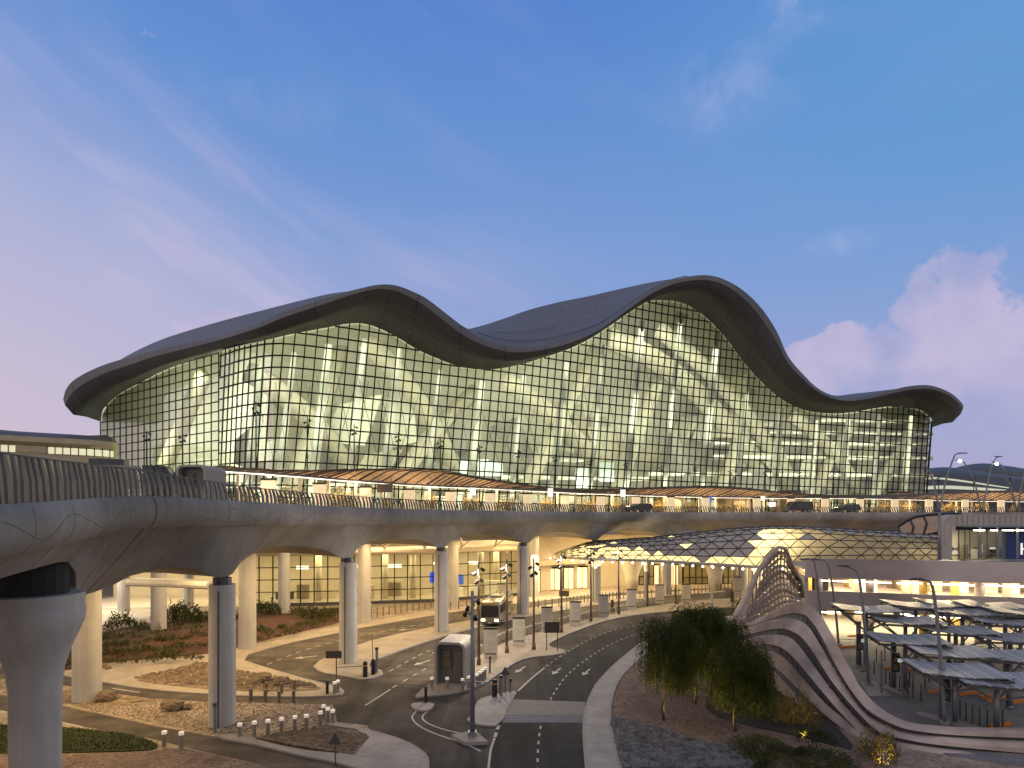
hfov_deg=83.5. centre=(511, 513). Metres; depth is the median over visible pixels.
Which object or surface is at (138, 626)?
ground plant
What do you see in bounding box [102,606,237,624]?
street
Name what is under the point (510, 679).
post
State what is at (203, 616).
bank shrub
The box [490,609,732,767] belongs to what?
dark road
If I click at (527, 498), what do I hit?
glowing totem
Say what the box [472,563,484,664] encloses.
spot mast
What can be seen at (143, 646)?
ground plant
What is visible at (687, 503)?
golden shrub
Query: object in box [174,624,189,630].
ground plant
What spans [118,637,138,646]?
ground plant
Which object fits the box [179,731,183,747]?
bollard
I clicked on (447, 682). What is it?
bollard
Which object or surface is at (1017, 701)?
wheel stop
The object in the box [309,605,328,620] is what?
bank shrub
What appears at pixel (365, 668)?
lift barrier
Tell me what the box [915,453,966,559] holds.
twin lamp
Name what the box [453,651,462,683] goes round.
door
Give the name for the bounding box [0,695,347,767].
front lane
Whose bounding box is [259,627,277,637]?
ground plant
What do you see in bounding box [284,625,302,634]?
ground plant
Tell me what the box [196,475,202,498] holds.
door
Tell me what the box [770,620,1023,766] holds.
car park ground
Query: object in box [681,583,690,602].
totem
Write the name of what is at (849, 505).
car
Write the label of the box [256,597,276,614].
bank shrub
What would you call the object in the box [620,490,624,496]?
hanging sign
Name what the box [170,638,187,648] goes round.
ground plant
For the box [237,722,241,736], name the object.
bollard
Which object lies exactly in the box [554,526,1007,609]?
lattice shell roof
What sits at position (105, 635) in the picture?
ground plant
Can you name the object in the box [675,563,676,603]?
spot mast
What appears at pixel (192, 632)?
ground plant
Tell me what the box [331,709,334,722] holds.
bollard
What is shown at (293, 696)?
bollard
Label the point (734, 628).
weeping tree
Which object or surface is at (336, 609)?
bank shrub
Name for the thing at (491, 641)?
totem
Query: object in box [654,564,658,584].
doorway
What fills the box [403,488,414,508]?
glowing totem
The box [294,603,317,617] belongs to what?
bank shrub
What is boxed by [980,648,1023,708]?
solar canopy
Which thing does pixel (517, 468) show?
spot mast
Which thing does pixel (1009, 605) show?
solar canopy
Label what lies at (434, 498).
golden shrub
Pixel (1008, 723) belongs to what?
wheel stop
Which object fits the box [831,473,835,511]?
spot mast
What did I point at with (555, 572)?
doorway
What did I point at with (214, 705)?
post
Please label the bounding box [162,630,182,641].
ground plant
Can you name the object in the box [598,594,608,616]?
totem
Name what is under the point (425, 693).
post
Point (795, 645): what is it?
ribbon sculpture
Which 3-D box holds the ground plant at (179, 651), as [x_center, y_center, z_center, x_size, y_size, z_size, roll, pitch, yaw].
[-32.106,13.080,54.242,2.101,1.263,1.936,0,0,27]
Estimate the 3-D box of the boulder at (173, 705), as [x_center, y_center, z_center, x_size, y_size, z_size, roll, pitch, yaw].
[-24.124,13.687,40.850,1.387,0.922,1.002,0,0,-6]
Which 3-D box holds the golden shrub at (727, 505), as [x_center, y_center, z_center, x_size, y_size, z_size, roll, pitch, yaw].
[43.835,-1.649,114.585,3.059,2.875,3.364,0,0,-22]
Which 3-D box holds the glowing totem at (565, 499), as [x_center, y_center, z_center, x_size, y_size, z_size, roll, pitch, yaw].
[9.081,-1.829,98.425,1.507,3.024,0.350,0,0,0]
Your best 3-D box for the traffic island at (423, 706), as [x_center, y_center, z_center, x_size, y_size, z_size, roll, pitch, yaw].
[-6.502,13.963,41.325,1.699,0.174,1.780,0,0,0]
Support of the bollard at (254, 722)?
on the ground at (911, 758)
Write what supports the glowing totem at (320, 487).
on the viaduct
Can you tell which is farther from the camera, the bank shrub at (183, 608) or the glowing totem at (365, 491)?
the glowing totem at (365, 491)
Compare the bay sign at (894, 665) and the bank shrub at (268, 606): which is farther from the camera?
the bank shrub at (268, 606)
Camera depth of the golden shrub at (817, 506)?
119.66 m
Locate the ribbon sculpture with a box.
[731,546,1023,753]
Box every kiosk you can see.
[176,465,225,499]
[432,634,474,685]
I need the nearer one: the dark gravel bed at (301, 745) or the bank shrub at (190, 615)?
the dark gravel bed at (301, 745)
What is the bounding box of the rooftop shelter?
[955,525,1023,558]
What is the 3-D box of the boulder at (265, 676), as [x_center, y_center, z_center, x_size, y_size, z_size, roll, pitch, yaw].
[-20.509,13.645,47.499,1.146,1.054,1.585,0,0,-43]
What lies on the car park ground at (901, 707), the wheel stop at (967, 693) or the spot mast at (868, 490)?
the wheel stop at (967, 693)
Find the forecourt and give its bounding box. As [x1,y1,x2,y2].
[475,584,768,606]
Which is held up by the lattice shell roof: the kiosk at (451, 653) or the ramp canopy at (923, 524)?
the ramp canopy at (923, 524)
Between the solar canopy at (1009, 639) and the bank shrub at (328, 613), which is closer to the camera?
the solar canopy at (1009, 639)
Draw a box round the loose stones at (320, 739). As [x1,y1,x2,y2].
[260,725,366,750]
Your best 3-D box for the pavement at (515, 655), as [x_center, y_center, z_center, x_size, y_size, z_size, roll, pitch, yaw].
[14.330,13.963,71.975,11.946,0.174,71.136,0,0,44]
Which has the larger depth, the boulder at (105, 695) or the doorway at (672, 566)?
the doorway at (672, 566)
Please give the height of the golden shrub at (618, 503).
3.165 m
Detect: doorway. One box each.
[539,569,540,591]
[551,567,560,589]
[564,566,573,588]
[577,566,587,587]
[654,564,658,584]
[671,564,678,584]
[752,568,762,583]
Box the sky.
[0,0,1023,492]
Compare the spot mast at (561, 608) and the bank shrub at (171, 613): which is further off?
the bank shrub at (171, 613)
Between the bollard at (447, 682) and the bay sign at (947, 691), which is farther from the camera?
the bollard at (447, 682)
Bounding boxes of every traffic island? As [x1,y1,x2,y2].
[313,590,724,679]
[411,702,433,711]
[467,691,516,726]
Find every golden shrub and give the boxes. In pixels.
[277,483,307,504]
[330,484,357,506]
[383,497,396,507]
[420,491,442,509]
[461,491,480,509]
[500,495,515,509]
[540,496,554,510]
[577,501,588,510]
[582,497,596,511]
[613,495,627,511]
[655,498,666,509]
[683,497,698,511]
[722,500,736,510]
[735,499,748,511]
[814,499,820,510]
[880,500,890,511]
[903,500,918,510]
[948,501,959,510]
[974,502,989,511]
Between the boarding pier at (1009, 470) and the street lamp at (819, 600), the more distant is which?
the boarding pier at (1009, 470)
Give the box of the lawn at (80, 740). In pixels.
[0,722,157,753]
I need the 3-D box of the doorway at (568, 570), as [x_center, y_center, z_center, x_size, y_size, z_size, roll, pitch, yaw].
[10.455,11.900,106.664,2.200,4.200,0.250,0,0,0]
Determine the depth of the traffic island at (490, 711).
40.65 m
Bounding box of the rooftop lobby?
[941,515,1023,559]
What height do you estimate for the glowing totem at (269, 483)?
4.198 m
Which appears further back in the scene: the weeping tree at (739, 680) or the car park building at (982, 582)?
the car park building at (982, 582)
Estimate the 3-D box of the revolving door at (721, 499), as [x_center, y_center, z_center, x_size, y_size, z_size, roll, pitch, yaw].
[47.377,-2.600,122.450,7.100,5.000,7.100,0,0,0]
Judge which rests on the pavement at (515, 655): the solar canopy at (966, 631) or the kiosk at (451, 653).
the kiosk at (451, 653)
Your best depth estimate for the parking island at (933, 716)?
38.67 m
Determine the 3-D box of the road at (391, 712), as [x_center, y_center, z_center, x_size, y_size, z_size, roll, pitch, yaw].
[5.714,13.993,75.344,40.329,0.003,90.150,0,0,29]
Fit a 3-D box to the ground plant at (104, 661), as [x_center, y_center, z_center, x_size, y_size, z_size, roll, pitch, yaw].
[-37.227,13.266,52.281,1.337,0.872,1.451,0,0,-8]
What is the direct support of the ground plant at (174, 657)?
on the planted bank
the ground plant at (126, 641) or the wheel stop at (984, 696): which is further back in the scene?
the ground plant at (126, 641)
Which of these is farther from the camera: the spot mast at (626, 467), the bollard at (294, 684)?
the spot mast at (626, 467)
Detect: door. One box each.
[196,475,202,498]
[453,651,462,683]
[653,496,680,511]
[717,497,750,511]
[780,490,800,511]
[887,491,913,511]
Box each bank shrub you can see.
[102,616,122,629]
[107,609,134,625]
[120,616,136,627]
[132,619,148,626]
[167,599,188,619]
[167,604,179,622]
[171,600,198,621]
[175,607,202,622]
[189,608,208,621]
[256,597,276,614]
[256,600,265,615]
[264,603,281,614]
[287,604,305,615]
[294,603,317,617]
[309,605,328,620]
[320,607,337,617]
[327,606,338,614]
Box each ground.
[0,530,1023,767]
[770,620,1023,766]
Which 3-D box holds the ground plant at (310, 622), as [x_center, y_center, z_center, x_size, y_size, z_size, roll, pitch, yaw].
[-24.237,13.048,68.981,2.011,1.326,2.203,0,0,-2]
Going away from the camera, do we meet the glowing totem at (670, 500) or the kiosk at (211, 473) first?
the kiosk at (211, 473)
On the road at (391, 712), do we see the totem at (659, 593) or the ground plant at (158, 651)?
the totem at (659, 593)
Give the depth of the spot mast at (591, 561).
73.94 m
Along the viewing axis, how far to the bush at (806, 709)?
37.36 m
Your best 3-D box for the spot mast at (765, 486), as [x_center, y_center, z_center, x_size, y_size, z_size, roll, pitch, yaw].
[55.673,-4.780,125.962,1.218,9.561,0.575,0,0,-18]
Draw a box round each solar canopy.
[831,603,904,663]
[862,631,953,690]
[867,615,948,672]
[879,599,954,656]
[900,658,1016,722]
[904,644,1003,704]
[912,597,988,642]
[916,625,1003,662]
[927,608,1006,662]
[950,600,1023,648]
[955,672,1023,726]
[962,615,1023,671]
[973,632,1023,671]
[977,605,1023,667]
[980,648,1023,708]
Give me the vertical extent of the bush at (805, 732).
0.883 m
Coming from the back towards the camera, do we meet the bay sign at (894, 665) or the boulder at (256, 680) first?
the boulder at (256, 680)
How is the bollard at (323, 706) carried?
on the side gravel at (97, 706)
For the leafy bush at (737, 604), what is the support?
on the ground at (911, 758)
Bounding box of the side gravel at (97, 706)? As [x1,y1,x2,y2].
[0,678,327,736]
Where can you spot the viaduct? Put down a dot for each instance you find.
(72, 541)
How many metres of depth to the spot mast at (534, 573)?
58.58 m
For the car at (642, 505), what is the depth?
96.79 m
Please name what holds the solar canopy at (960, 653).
on the car park ground at (901, 707)
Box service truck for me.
[82,458,179,496]
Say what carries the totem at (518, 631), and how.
on the pavement at (515, 655)
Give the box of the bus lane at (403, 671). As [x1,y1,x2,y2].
[367,593,724,684]
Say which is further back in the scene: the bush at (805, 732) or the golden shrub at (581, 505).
the golden shrub at (581, 505)
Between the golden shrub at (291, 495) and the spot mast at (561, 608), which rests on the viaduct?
the golden shrub at (291, 495)
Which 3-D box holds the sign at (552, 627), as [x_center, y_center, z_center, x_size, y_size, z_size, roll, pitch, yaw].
[4.052,12.405,57.973,1.520,2.950,0.148,0,0,0]
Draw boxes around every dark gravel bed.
[256,728,368,754]
[620,761,756,767]
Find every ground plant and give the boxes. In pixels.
[102,629,110,639]
[102,638,113,647]
[102,643,118,654]
[102,655,112,662]
[110,643,132,655]
[115,629,127,637]
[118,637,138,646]
[126,630,146,637]
[128,654,144,662]
[129,622,148,631]
[129,641,152,652]
[145,655,162,662]
[152,644,175,659]
[155,632,167,641]
[158,643,170,650]
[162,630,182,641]
[162,646,185,658]
[165,652,182,659]
[167,621,182,626]
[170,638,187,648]
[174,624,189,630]
[184,651,200,659]
[187,621,202,628]
[187,627,204,635]
[256,621,265,630]
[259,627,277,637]
[277,625,291,634]
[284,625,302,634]
[301,618,317,627]
[317,616,332,624]
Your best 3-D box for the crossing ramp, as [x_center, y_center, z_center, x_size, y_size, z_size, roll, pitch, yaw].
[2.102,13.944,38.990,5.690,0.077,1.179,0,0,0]
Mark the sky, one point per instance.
(855, 168)
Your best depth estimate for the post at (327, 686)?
44.19 m
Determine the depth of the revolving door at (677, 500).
115.29 m
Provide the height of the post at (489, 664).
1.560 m
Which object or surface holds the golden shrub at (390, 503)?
on the viaduct
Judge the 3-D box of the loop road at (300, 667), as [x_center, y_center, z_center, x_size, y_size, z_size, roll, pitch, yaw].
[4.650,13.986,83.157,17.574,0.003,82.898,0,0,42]
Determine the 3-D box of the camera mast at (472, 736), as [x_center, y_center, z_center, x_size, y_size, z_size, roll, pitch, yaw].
[-2.607,9.400,35.247,1.607,9.200,2.005,0,0,-27]
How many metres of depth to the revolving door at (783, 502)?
125.34 m
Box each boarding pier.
[924,467,1023,511]
[957,463,1023,476]
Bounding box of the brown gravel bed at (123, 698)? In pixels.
[63,688,149,702]
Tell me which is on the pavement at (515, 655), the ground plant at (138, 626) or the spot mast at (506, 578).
the spot mast at (506, 578)
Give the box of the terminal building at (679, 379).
[63,275,962,511]
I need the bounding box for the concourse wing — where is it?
[0,430,118,490]
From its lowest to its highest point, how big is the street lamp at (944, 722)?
9.761 m
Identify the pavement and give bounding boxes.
[64,591,641,697]
[218,723,428,767]
[415,597,762,698]
[582,612,767,767]
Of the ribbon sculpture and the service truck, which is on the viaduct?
the service truck
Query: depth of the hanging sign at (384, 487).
83.15 m
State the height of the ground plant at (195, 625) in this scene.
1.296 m
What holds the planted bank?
on the ground at (911, 758)
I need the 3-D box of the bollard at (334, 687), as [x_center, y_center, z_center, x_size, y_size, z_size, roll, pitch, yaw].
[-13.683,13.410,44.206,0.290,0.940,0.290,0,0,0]
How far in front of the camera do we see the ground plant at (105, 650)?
55.05 m
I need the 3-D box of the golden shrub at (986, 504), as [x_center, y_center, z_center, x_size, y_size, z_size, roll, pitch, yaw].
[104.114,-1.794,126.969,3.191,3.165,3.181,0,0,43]
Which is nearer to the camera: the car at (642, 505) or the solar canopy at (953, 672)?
the solar canopy at (953, 672)
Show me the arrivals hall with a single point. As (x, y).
(402, 573)
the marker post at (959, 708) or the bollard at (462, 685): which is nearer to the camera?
the marker post at (959, 708)
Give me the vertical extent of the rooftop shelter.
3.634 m
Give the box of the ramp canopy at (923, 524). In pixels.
[897,513,961,533]
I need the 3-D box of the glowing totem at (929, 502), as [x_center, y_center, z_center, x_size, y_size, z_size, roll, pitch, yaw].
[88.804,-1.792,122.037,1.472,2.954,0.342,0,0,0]
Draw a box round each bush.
[727,733,863,767]
[728,594,759,614]
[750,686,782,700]
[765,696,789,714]
[795,724,839,746]
[855,723,900,766]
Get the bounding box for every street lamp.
[799,558,825,645]
[811,559,841,645]
[836,565,872,685]
[908,578,949,725]
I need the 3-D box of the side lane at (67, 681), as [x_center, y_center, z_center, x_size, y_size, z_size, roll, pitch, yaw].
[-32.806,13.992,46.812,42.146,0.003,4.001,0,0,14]
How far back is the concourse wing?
108.33 m
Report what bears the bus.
on the road at (391, 712)
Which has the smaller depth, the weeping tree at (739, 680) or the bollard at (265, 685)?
the weeping tree at (739, 680)
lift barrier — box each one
[335,661,367,676]
[371,638,375,674]
[462,679,496,696]
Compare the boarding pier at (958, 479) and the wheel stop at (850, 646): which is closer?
the wheel stop at (850, 646)
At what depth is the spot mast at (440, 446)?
98.82 m
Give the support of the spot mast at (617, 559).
on the pavement at (515, 655)
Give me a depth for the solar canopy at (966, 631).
47.69 m
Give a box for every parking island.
[862,681,890,696]
[883,684,909,697]
[915,711,979,726]
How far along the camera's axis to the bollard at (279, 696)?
42.28 m
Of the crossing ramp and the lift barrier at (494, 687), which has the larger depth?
the lift barrier at (494, 687)
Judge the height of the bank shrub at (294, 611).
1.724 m
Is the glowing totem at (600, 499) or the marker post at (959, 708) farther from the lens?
the glowing totem at (600, 499)
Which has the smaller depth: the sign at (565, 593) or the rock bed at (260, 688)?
the rock bed at (260, 688)
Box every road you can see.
[245,589,707,680]
[313,588,733,767]
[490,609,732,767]
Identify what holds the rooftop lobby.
on the lattice shell roof
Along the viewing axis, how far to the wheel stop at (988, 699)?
42.58 m
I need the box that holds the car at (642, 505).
[624,503,652,511]
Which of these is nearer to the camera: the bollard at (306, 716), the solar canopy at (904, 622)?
the bollard at (306, 716)
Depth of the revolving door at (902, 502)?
128.94 m
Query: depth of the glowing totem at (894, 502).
120.45 m
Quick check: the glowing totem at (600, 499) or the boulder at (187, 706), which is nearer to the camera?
the boulder at (187, 706)
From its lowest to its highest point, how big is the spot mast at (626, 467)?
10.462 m
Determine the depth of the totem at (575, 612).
71.30 m
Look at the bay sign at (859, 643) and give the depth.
52.96 m
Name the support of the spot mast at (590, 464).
on the viaduct
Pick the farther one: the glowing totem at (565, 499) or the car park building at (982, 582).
the glowing totem at (565, 499)
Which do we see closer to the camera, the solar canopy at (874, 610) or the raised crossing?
the raised crossing
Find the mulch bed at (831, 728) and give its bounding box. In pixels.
[706,661,852,749]
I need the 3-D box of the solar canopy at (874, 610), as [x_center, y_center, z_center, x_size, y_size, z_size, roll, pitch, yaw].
[32.978,11.312,53.400,5.031,5.275,3.864,0,0,15]
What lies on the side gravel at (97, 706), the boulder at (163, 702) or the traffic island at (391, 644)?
the boulder at (163, 702)
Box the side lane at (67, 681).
[0,667,345,704]
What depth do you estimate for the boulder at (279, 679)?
46.38 m
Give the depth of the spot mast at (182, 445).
79.92 m
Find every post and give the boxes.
[212,702,216,732]
[325,680,328,693]
[375,647,378,672]
[424,686,427,702]
[489,656,490,672]
[499,675,502,695]
[509,678,511,691]
[907,679,908,695]
[920,684,921,700]
[959,699,960,717]
[965,702,966,720]
[971,705,972,723]
[979,707,980,725]
[986,709,987,726]
[1002,710,1003,726]
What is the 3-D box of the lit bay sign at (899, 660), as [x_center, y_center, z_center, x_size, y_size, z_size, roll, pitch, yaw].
[29.988,12.561,44.051,0.720,2.878,0.202,0,0,0]
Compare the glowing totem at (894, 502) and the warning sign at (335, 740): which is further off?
the glowing totem at (894, 502)
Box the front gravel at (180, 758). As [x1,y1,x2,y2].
[0,748,260,767]
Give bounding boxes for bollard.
[161,730,166,746]
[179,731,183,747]
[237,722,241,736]
[249,688,252,700]
[252,720,256,736]
[263,689,266,701]
[264,682,267,691]
[265,719,269,734]
[277,690,280,702]
[279,717,283,731]
[292,690,294,702]
[292,715,296,729]
[293,680,295,689]
[304,714,308,728]
[318,711,322,725]
[321,704,325,718]
[325,707,329,721]
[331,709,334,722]
[333,681,335,693]
[336,680,339,692]
[430,677,433,689]
[445,677,448,689]
[461,678,463,690]
[467,676,469,687]
[475,673,478,685]
[478,671,481,681]
[483,667,486,678]
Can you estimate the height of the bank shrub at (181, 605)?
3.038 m
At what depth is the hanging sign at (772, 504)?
115.69 m
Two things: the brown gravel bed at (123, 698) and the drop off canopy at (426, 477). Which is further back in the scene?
the drop off canopy at (426, 477)
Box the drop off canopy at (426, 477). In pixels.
[212,465,1023,511]
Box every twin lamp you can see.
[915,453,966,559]
[956,456,1002,514]
[993,462,1023,514]
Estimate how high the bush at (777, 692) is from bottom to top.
1.671 m
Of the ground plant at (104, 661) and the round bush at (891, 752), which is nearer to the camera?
the round bush at (891, 752)
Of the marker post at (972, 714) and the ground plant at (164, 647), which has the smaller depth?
the marker post at (972, 714)
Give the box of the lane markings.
[1,618,641,767]
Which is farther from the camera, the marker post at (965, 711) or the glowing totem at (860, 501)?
the glowing totem at (860, 501)
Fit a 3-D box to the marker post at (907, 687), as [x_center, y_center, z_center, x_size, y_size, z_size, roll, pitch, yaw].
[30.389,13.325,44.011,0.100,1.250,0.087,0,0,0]
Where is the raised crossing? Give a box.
[506,699,584,714]
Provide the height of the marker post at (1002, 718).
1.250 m
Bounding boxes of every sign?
[326,651,341,679]
[329,733,340,764]
[377,478,392,491]
[470,488,475,494]
[501,667,509,693]
[545,622,559,650]
[548,486,552,506]
[559,591,568,610]
[611,600,613,612]
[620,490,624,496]
[730,591,733,601]
[760,495,764,511]
[769,502,775,506]
[856,621,863,664]
[861,639,867,668]
[890,643,899,688]
[898,658,906,693]
[938,661,949,718]
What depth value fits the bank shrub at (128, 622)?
69.02 m
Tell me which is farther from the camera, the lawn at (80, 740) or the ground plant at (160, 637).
the ground plant at (160, 637)
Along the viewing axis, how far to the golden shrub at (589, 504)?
103.39 m
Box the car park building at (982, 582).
[769,558,1023,648]
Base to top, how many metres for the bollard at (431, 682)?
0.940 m
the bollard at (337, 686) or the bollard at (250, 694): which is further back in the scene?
the bollard at (337, 686)
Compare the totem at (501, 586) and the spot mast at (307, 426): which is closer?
the spot mast at (307, 426)
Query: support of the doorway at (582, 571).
in the arrivals hall
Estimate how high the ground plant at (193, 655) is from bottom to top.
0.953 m
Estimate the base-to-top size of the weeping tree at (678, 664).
7.295 m
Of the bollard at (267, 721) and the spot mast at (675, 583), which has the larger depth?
the spot mast at (675, 583)
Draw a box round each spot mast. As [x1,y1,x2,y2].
[142,431,150,495]
[178,433,186,464]
[252,401,259,500]
[303,416,310,502]
[350,424,357,498]
[395,432,401,503]
[437,439,443,509]
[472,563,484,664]
[476,445,482,505]
[501,560,512,652]
[515,451,520,482]
[528,558,539,649]
[552,454,558,507]
[556,553,566,632]
[586,549,595,621]
[588,458,592,511]
[614,547,622,614]
[624,462,628,511]
[646,562,648,605]
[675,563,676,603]
[693,466,697,508]
[763,470,767,509]
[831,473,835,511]
[867,474,870,511]
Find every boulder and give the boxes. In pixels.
[94,690,117,701]
[160,699,167,708]
[163,699,183,711]
[182,703,191,709]
[248,677,262,684]
[258,672,271,682]
[273,675,289,685]
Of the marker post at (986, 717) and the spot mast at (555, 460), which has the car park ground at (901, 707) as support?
the marker post at (986, 717)
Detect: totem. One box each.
[260,478,276,502]
[312,482,326,505]
[359,486,371,507]
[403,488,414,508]
[445,490,455,509]
[484,627,497,658]
[485,492,494,510]
[497,583,505,589]
[512,617,524,645]
[523,493,531,510]
[541,606,552,631]
[560,494,568,511]
[570,601,580,624]
[596,495,604,511]
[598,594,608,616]
[627,589,635,609]
[632,496,639,511]
[655,584,663,603]
[667,496,674,511]
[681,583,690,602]
[702,497,709,511]
[733,576,741,593]
[753,497,760,511]
[821,498,828,511]
[856,498,863,511]
[891,498,898,511]
[925,498,932,511]
[961,499,968,511]
[997,499,1004,511]
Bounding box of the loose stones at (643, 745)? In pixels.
[610,717,759,767]
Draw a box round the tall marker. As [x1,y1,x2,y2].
[880,662,882,692]
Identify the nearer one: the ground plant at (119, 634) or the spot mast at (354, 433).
the ground plant at (119, 634)
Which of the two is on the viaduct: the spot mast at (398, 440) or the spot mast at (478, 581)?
the spot mast at (398, 440)
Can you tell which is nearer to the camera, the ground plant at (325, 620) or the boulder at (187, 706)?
the boulder at (187, 706)
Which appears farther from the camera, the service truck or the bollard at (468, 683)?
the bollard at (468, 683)
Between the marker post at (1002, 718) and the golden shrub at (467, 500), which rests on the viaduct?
the golden shrub at (467, 500)
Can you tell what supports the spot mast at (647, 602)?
on the road at (391, 712)
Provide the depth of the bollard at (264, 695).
42.70 m
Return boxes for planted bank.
[65,608,338,669]
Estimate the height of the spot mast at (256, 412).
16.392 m
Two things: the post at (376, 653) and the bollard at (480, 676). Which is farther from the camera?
the post at (376, 653)
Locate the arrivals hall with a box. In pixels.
[102,534,768,608]
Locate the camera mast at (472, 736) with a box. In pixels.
[451,591,487,745]
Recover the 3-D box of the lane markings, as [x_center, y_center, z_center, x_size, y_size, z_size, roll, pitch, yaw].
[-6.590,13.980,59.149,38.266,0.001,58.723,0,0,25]
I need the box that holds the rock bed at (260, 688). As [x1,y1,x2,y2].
[138,662,319,690]
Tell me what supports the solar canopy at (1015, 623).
on the car park ground at (901, 707)
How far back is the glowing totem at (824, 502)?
117.78 m
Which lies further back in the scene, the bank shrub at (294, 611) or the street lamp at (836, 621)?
the bank shrub at (294, 611)
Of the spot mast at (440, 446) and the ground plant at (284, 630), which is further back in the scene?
the spot mast at (440, 446)
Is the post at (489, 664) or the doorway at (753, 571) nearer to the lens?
the post at (489, 664)
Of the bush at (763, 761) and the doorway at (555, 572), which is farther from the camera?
the doorway at (555, 572)
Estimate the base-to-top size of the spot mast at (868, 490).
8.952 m
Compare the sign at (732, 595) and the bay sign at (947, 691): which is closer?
the bay sign at (947, 691)
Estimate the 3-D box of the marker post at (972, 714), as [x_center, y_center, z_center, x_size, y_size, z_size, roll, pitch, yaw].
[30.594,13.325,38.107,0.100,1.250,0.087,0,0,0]
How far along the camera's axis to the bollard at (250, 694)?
42.97 m
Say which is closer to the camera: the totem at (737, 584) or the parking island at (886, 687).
the parking island at (886, 687)
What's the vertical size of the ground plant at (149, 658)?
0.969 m
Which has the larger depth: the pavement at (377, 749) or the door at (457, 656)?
the door at (457, 656)
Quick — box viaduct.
[0,451,1023,767]
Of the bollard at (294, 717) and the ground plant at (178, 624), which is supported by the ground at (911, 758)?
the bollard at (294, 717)
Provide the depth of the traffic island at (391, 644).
62.28 m
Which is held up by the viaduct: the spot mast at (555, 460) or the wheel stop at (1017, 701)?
the spot mast at (555, 460)
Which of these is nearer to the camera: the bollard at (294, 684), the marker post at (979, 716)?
the marker post at (979, 716)
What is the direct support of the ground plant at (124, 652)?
on the planted bank
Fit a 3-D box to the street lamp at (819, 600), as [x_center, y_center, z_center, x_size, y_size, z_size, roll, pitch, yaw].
[31.812,9.360,60.697,2.731,9.297,0.600,0,0,0]
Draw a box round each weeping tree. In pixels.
[633,613,707,720]
[663,597,733,703]
[688,601,752,662]
[700,631,777,731]
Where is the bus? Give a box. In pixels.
[477,590,512,623]
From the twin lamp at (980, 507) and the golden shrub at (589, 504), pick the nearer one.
the twin lamp at (980, 507)
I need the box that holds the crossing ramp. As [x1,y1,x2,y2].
[501,715,582,722]
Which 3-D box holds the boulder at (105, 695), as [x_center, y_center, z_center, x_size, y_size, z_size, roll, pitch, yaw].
[-30.378,13.673,42.891,1.453,0.966,1.050,0,0,-17]
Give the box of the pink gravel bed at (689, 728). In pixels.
[612,637,891,767]
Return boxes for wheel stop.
[839,645,855,647]
[926,689,937,692]
[958,691,978,695]
[979,694,1000,698]
[985,697,1005,701]
[988,721,1012,726]
[1011,699,1023,703]
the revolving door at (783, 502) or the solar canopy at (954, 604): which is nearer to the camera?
the solar canopy at (954, 604)
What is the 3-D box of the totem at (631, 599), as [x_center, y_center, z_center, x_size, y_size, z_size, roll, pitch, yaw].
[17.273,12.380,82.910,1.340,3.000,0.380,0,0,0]
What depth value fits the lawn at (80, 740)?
34.91 m
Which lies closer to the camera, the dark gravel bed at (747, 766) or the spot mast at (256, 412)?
the dark gravel bed at (747, 766)
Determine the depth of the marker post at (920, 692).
42.69 m
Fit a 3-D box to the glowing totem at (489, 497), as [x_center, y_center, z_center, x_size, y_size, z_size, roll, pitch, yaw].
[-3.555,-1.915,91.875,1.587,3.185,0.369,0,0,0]
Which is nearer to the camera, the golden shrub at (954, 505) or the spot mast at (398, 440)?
the spot mast at (398, 440)
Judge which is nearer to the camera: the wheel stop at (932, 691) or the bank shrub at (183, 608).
the wheel stop at (932, 691)
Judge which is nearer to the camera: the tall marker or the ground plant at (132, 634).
the tall marker
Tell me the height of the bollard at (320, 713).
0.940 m
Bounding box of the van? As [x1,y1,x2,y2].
[782,501,812,511]
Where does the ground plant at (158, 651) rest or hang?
on the planted bank
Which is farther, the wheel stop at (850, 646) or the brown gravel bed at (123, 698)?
the wheel stop at (850, 646)
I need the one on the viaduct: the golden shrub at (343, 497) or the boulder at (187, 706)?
the golden shrub at (343, 497)
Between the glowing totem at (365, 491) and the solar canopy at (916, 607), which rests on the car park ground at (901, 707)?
the solar canopy at (916, 607)
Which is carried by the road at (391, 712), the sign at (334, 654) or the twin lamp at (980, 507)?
the sign at (334, 654)
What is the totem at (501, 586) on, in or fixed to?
on the forecourt
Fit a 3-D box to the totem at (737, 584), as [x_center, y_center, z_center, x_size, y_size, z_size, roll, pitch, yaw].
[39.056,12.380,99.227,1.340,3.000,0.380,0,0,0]
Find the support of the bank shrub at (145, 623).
on the planted bank
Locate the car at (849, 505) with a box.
[832,504,860,511]

